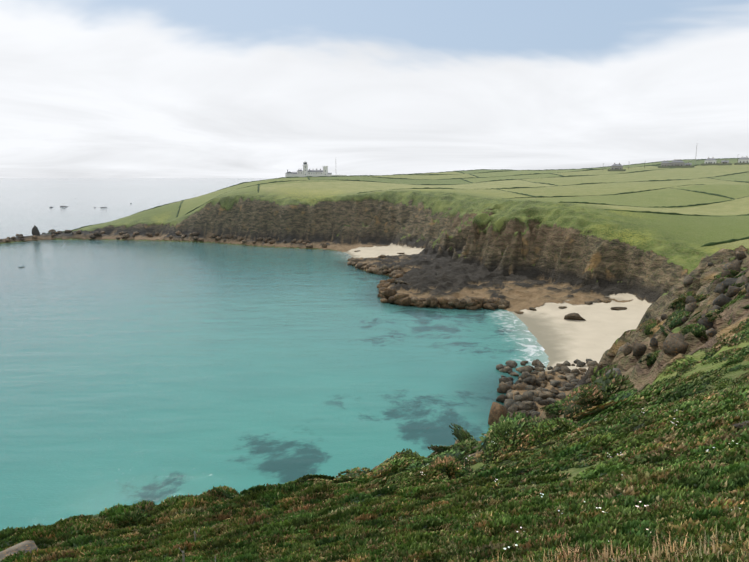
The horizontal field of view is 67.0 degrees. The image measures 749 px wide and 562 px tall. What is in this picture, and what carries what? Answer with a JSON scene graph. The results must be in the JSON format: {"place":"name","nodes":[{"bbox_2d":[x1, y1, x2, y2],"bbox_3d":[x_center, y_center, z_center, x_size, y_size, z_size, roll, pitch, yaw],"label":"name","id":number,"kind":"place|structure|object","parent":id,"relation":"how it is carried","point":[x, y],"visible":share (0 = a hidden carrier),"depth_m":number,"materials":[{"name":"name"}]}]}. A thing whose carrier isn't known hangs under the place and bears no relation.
{"place":"outdoors","nodes":[
{"label":"outdoors","id":0,"kind":"place"},
{"bbox_2d":[0,178,549,530],"bbox_3d":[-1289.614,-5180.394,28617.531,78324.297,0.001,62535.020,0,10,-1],"label":"sea","id":1,"kind":"structure","parent":0,"point":[135,372],"depth_m":157.62,"materials":[{"name":"teal liquid"}]},
{"bbox_2d":[0,159,748,483],"bbox_3d":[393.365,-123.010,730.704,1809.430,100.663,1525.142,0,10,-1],"label":"terrain","id":2,"kind":"structure","parent":0,"point":[546,257],"depth_m":290.11,"materials":[{"name":"green plant"}]},
{"bbox_2d":[32,225,39,235],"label":"sea stack","id":3,"kind":"object","parent":2,"relation":"on","point":[35,230],"visible":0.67,"depth_m":465.41,"materials":[{"name":"grey stone"}]},
{"bbox_2d":[0,229,326,247],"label":"shoreline rocks","id":4,"kind":"object","parent":2,"relation":"on","point":[124,235],"visible":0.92,"depth_m":448.62,"materials":[{"name":"stone"}]},
{"bbox_2d":[179,548,184,561],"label":"fence post","id":5,"kind":"object","parent":2,"relation":"on","point":[183,556],"visible":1,"depth_m":18.86,"materials":[{"name":"grey wood"}]},
{"bbox_2d":[285,161,346,176],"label":"lighthouse","id":6,"kind":"object","parent":2,"relation":"on","point":[305,172],"visible":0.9,"depth_m":695.11,"materials":[{"name":"white paint"}]},
{"bbox_2d":[0,421,747,560],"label":"rocks","id":7,"kind":"object","parent":2,"relation":"on","point":[28,545],"visible":0.56,"depth_m":32.37,"materials":[{"name":"grey stone"}]},
{"bbox_2d":[0,269,748,561],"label":"grassy hillside","id":8,"kind":"structure","parent":2,"relation":"on","point":[667,480],"depth_m":23.03,"materials":[{"name":"green plant"}]},
{"bbox_2d":[46,158,748,246],"bbox_3d":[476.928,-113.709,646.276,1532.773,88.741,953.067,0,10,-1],"label":"hedges","id":9,"kind":"object","parent":2,"relation":"on","point":[722,242],"visible":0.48,"depth_m":504.84,"materials":[{"name":"green plant"}]},
{"bbox_2d":[347,257,509,309],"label":"shoreline rocks","id":10,"kind":"object","parent":2,"relation":"on","point":[386,294],"visible":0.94,"depth_m":225.01,"materials":[{"name":"stone"}]},
{"bbox_2d":[354,250,626,374],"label":"beach rocks","id":11,"kind":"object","parent":2,"relation":"on","point":[573,316],"depth_m":209.22,"materials":[{"name":"stone"}]},
{"bbox_2d":[488,367,536,425],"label":"boulders","id":12,"kind":"object","parent":2,"relation":"on","point":[497,410],"visible":0.31,"depth_m":117.36,"materials":[{"name":"stone"}]},
{"bbox_2d":[496,359,597,417],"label":"beach boulders","id":13,"kind":"object","parent":2,"relation":"on","point":[523,402],"visible":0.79,"depth_m":134.56,"materials":[{"name":"grey stone"}]},
{"bbox_2d":[608,163,625,170],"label":"house","id":14,"kind":"structure","parent":2,"relation":"on","point":[616,167],"depth_m":603.25,"materials":[{"name":"white paint"}]},
{"bbox_2d":[658,160,672,167],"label":"house","id":15,"kind":"structure","parent":2,"relation":"on","point":[665,164],"depth_m":605.46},
{"bbox_2d":[605,251,748,376],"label":"boulders","id":16,"kind":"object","parent":2,"relation":"on","point":[674,344],"visible":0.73,"depth_m":69.38,"materials":[{"name":"grey stone"}]},
{"bbox_2d":[670,159,683,167],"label":"house","id":17,"kind":"structure","parent":2,"relation":"on","point":[677,163],"depth_m":602.63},
{"bbox_2d":[681,162,694,167],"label":"house","id":18,"kind":"structure","parent":2,"relation":"on","point":[687,165],"depth_m":595.52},
{"bbox_2d":[701,157,717,165],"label":"house","id":19,"kind":"structure","parent":2,"relation":"on","point":[710,161],"depth_m":596.87,"materials":[{"name":"white paint"}]},
{"bbox_2d":[718,159,731,164],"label":"house","id":20,"kind":"structure","parent":2,"relation":"on","point":[725,162],"depth_m":586.61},
{"bbox_2d":[734,156,748,164],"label":"house","id":21,"kind":"structure","parent":2,"relation":"on","point":[742,160],"depth_m":580.62,"materials":[{"name":"white paint"}]},
{"bbox_2d":[0,0,748,177],"label":"sky","id":22,"kind":"structure","parent":0,"point":[89,88],"materials":[{"name":"white"}]}
]}

